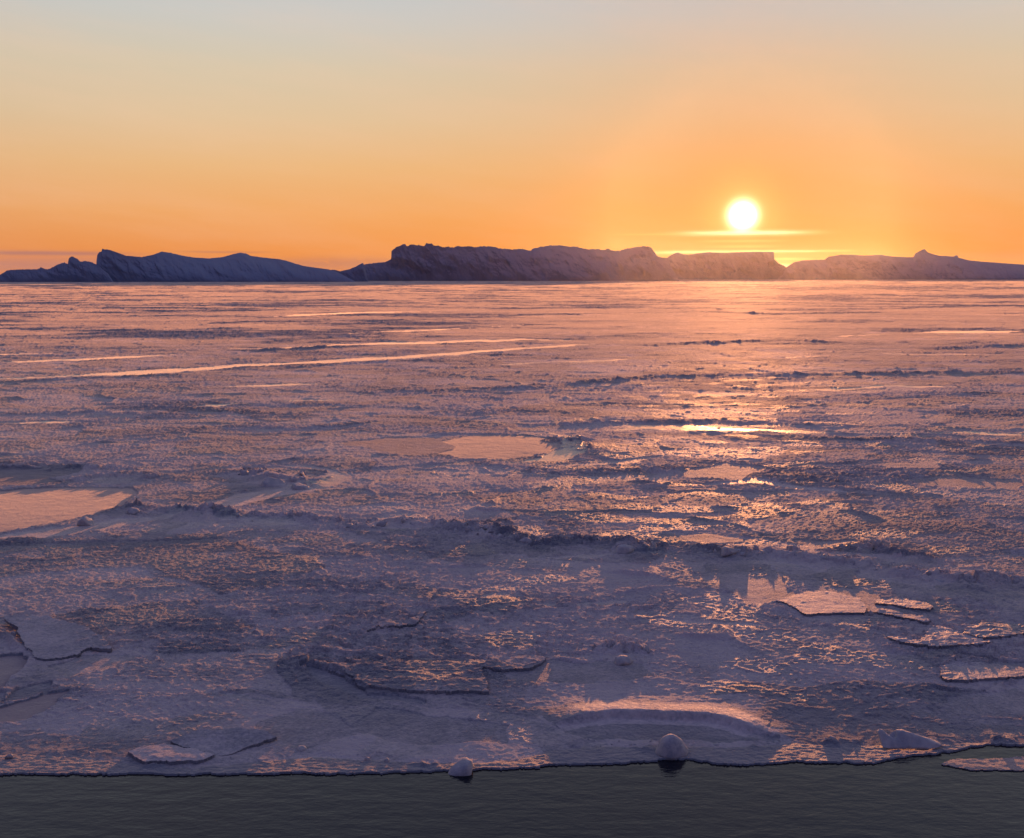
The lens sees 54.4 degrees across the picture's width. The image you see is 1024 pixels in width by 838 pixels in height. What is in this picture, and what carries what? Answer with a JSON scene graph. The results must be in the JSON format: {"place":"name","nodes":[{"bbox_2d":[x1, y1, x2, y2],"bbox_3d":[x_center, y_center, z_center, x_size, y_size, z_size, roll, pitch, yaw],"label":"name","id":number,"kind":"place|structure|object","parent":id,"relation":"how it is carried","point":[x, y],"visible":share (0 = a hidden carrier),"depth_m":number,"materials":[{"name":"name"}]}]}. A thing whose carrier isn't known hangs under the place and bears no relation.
{"place":"outdoors","nodes":[
{"label":"outdoors","id":0,"kind":"place"},
{"bbox_2d":[0,279,1023,775],"bbox_3d":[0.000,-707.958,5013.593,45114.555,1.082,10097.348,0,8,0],"label":"sea ice","id":1,"kind":"structure","parent":0,"point":[564,425],"depth_m":33.36,"materials":[{"name":"white ice"}]},
{"bbox_2d":[5,754,13,758],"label":"ice block","id":2,"kind":"object","parent":1,"relation":"on","point":[8,756],"depth_m":16.63,"materials":[{"name":"white ice"}]},
{"bbox_2d":[4,615,111,660],"bbox_3d":[-10.071,4.749,21.940,1.445,0.282,3.273,-7,11,-41],"label":"ice plate","id":3,"kind":"object","parent":1,"relation":"on","point":[46,638],"visible":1,"depth_m":21.64,"materials":[{"name":"white ice"}]},
{"bbox_2d":[77,516,92,525],"bbox_3d":[-13.668,3.299,31.877,0.492,0.348,0.339,-3,9,-17],"label":"ice block","id":4,"kind":"object","parent":1,"relation":"on","point":[85,521],"depth_m":31.76,"materials":[{"name":"white ice"}]},
{"bbox_2d":[127,507,139,514],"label":"ice block","id":5,"kind":"object","parent":1,"relation":"on","point":[132,511],"depth_m":33.25,"materials":[{"name":"white ice"}]},
{"bbox_2d":[128,743,214,764],"bbox_3d":[-5.727,5.665,16.733,1.504,0.186,0.648,0,8,0],"label":"ice plate","id":6,"kind":"object","parent":1,"relation":"on","point":[165,753],"visible":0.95,"depth_m":16.63,"materials":[{"name":"white ice"}]},
{"bbox_2d":[171,727,276,755],"bbox_3d":[-4.981,5.580,17.123,1.800,0.187,0.867,0,8,0],"label":"ice plate","id":7,"kind":"object","parent":1,"relation":"on","point":[224,742],"visible":0.97,"depth_m":17.17,"materials":[{"name":"white ice"}]},
{"bbox_2d":[240,470,248,475],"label":"rubble block","id":8,"kind":"object","parent":1,"relation":"on","point":[244,472],"depth_m":39.87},
{"bbox_2d":[260,477,285,486],"bbox_3d":[-9.100,2.511,37.916,1.062,0.602,0.665,-4,9,-28],"label":"ice block","id":9,"kind":"object","parent":1,"relation":"on","point":[270,482],"depth_m":37.82,"materials":[{"name":"white ice"}]},
{"bbox_2d":[291,483,308,489],"bbox_3d":[-7.978,2.649,37.552,0.671,0.445,0.850,-3,9,-21],"label":"ice block","id":10,"kind":"object","parent":1,"relation":"on","point":[297,486],"depth_m":37.30,"materials":[{"name":"white ice"}]},
{"bbox_2d":[297,745,306,751],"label":"ice block","id":11,"kind":"object","parent":1,"relation":"on","point":[300,748],"depth_m":16.95,"materials":[{"name":"white ice"}]},
{"bbox_2d":[332,263,367,280],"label":"iceberg","id":12,"kind":"object","parent":1,"relation":"on","point":[357,273],"visible":0.48,"depth_m":1705.17,"materials":[{"name":"white ice"}]},
{"bbox_2d":[376,521,387,526],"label":"rubble block","id":13,"kind":"object","parent":1,"relation":"on","point":[381,523],"depth_m":31.65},
{"bbox_2d":[367,608,426,631],"bbox_3d":[-2.501,4.669,22.846,0.652,0.233,1.904,7,10,39],"label":"ice plate","id":14,"kind":"object","parent":1,"relation":"on","point":[398,622],"visible":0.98,"depth_m":22.74,"materials":[{"name":"white ice"}]},
{"bbox_2d":[328,658,488,694],"bbox_3d":[-2.081,5.128,19.809,3.301,0.253,1.690,0,8,0],"label":"ice plate","id":15,"kind":"object","parent":1,"relation":"on","point":[464,676],"visible":1,"depth_m":19.71,"materials":[{"name":"white ice"}]},
{"bbox_2d":[477,653,545,672],"bbox_3d":[-0.001,5.036,20.459,1.429,0.180,0.876,0,8,0],"label":"ice plate","id":16,"kind":"object","parent":1,"relation":"on","point":[504,663],"visible":0.98,"depth_m":20.37,"materials":[{"name":"white ice"}]},
{"bbox_2d":[520,537,531,543],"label":"ice block","id":17,"kind":"object","parent":1,"relation":"on","point":[525,540],"depth_m":29.68,"materials":[{"name":"white ice"}]},
{"bbox_2d":[614,655,631,665],"bbox_3d":[2.304,5.016,20.524,0.388,0.273,0.298,-2,8,-11],"label":"ice block","id":18,"kind":"object","parent":1,"relation":"on","point":[620,660],"depth_m":20.45,"materials":[{"name":"white ice"}]},
{"bbox_2d":[615,544,633,554],"bbox_3d":[3.272,3.794,28.778,0.764,0.330,0.384,-6,10,-34],"label":"ice block","id":19,"kind":"object","parent":1,"relation":"on","point":[625,549],"depth_m":28.63,"materials":[{"name":"white ice"}]},
{"bbox_2d":[644,645,650,652],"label":"rubble block","id":20,"kind":"object","parent":1,"relation":"on","point":[647,649],"depth_m":21.07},
{"bbox_2d":[655,734,687,759],"bbox_3d":[2.708,5.499,16.829,0.565,0.354,0.435,0,8,0],"label":"ice block","id":21,"kind":"object","parent":1,"relation":"on","point":[671,746],"depth_m":16.70,"materials":[{"name":"white ice"}]},
{"bbox_2d":[721,546,738,556],"bbox_3d":[6.164,3.777,28.295,0.413,0.342,0.526,7,11,40],"label":"ice block","id":22,"kind":"object","parent":1,"relation":"on","point":[726,551],"depth_m":28.16,"materials":[{"name":"white ice"}]},
{"bbox_2d":[776,591,866,616],"bbox_3d":[7.510,4.492,24.230,2.154,0.138,1.852,0,8,0],"label":"ice plate","id":23,"kind":"object","parent":1,"relation":"on","point":[814,603],"visible":1,"depth_m":24.10,"materials":[{"name":"white ice"}]},
{"bbox_2d":[872,539,880,548],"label":"ice block","id":24,"kind":"object","parent":1,"relation":"on","point":[877,543],"depth_m":28.84,"materials":[{"name":"white ice"}]},
{"bbox_2d":[868,607,930,623],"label":"ice plate","id":25,"kind":"object","parent":1,"relation":"on","point":[922,619],"visible":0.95,"depth_m":23.23,"materials":[{"name":"white ice"}]},
{"bbox_2d":[875,598,932,611],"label":"ice plate","id":26,"kind":"object","parent":1,"relation":"on","point":[910,604],"visible":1,"depth_m":24.04,"materials":[{"name":"white ice"}]},
{"bbox_2d":[877,729,941,748],"bbox_3d":[6.817,5.474,17.051,1.059,0.260,0.306,0,8,0],"label":"ice shard","id":27,"kind":"object","parent":1,"relation":"on","point":[899,739],"visible":1,"depth_m":17.01,"materials":[{"name":"white ice"}]},
{"bbox_2d":[886,625,990,649],"bbox_3d":[9.323,4.839,21.718,1.839,0.168,1.378,-4,9,-28],"label":"ice plate","id":28,"kind":"object","parent":1,"relation":"on","point":[937,637],"visible":1,"depth_m":21.64,"materials":[{"name":"white ice"}]},
{"bbox_2d":[940,661,1023,683],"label":"ice plate","id":29,"kind":"object","parent":1,"relation":"on","point":[962,672],"visible":1,"depth_m":19.97,"materials":[{"name":"white ice"}]},
{"bbox_2d":[963,622,1023,639],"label":"ice plate","id":30,"kind":"object","parent":1,"relation":"on","point":[986,630],"visible":0.99,"depth_m":22.16,"materials":[{"name":"white ice"}]},
{"bbox_2d":[0,745,1023,837],"bbox_3d":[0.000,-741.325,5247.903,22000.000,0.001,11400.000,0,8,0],"label":"sea water","id":31,"kind":"structure","parent":0,"point":[927,796],"depth_m":15.28,"materials":[{"name":"black liquid"}]},
{"bbox_2d":[0,256,112,281],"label":"iceberg","id":32,"kind":"object","parent":31,"relation":"on","point":[74,269],"visible":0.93,"depth_m":1549.95,"materials":[{"name":"white ice"}]},
{"bbox_2d":[96,249,354,281],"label":"iceberg","id":33,"kind":"object","parent":31,"relation":"on","point":[162,266],"visible":0.95,"depth_m":1606.47,"materials":[{"name":"white ice"}]},
{"bbox_2d":[448,757,472,775],"bbox_3d":[-0.858,5.706,16.298,0.440,0.265,0.392,0,8,0],"label":"ice block","id":34,"kind":"object","parent":31,"relation":"on","point":[463,766],"depth_m":16.17,"materials":[{"name":"white ice"}]},
{"bbox_2d":[364,243,678,280],"bbox_3d":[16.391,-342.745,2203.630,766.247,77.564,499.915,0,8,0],"label":"iceberg","id":35,"kind":"object","parent":31,"relation":"on","point":[426,262],"visible":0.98,"depth_m":1969.57,"materials":[{"name":"white ice"}]},
{"bbox_2d":[661,252,785,278],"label":"iceberg","id":36,"kind":"object","parent":31,"relation":"on","point":[741,265],"visible":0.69,"depth_m":3007.47,"materials":[{"name":"white ice"}]},
{"bbox_2d":[778,249,1023,279],"bbox_3d":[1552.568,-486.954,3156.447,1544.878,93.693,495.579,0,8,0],"label":"iceberg","id":37,"kind":"object","parent":31,"relation":"on","point":[923,264],"visible":1,"depth_m":2933.87,"materials":[{"name":"white ice"}]},
{"bbox_2d":[941,756,1023,770],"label":"thin ice floe","id":38,"kind":"object","parent":31,"relation":"on","point":[1016,763],"visible":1,"depth_m":16.46,"materials":[{"name":"white ice"}]},
{"bbox_2d":[0,0,1023,273],"label":"sky","id":39,"kind":"structure","parent":0,"point":[339,135],"materials":[{"name":"orange"}]}
]}

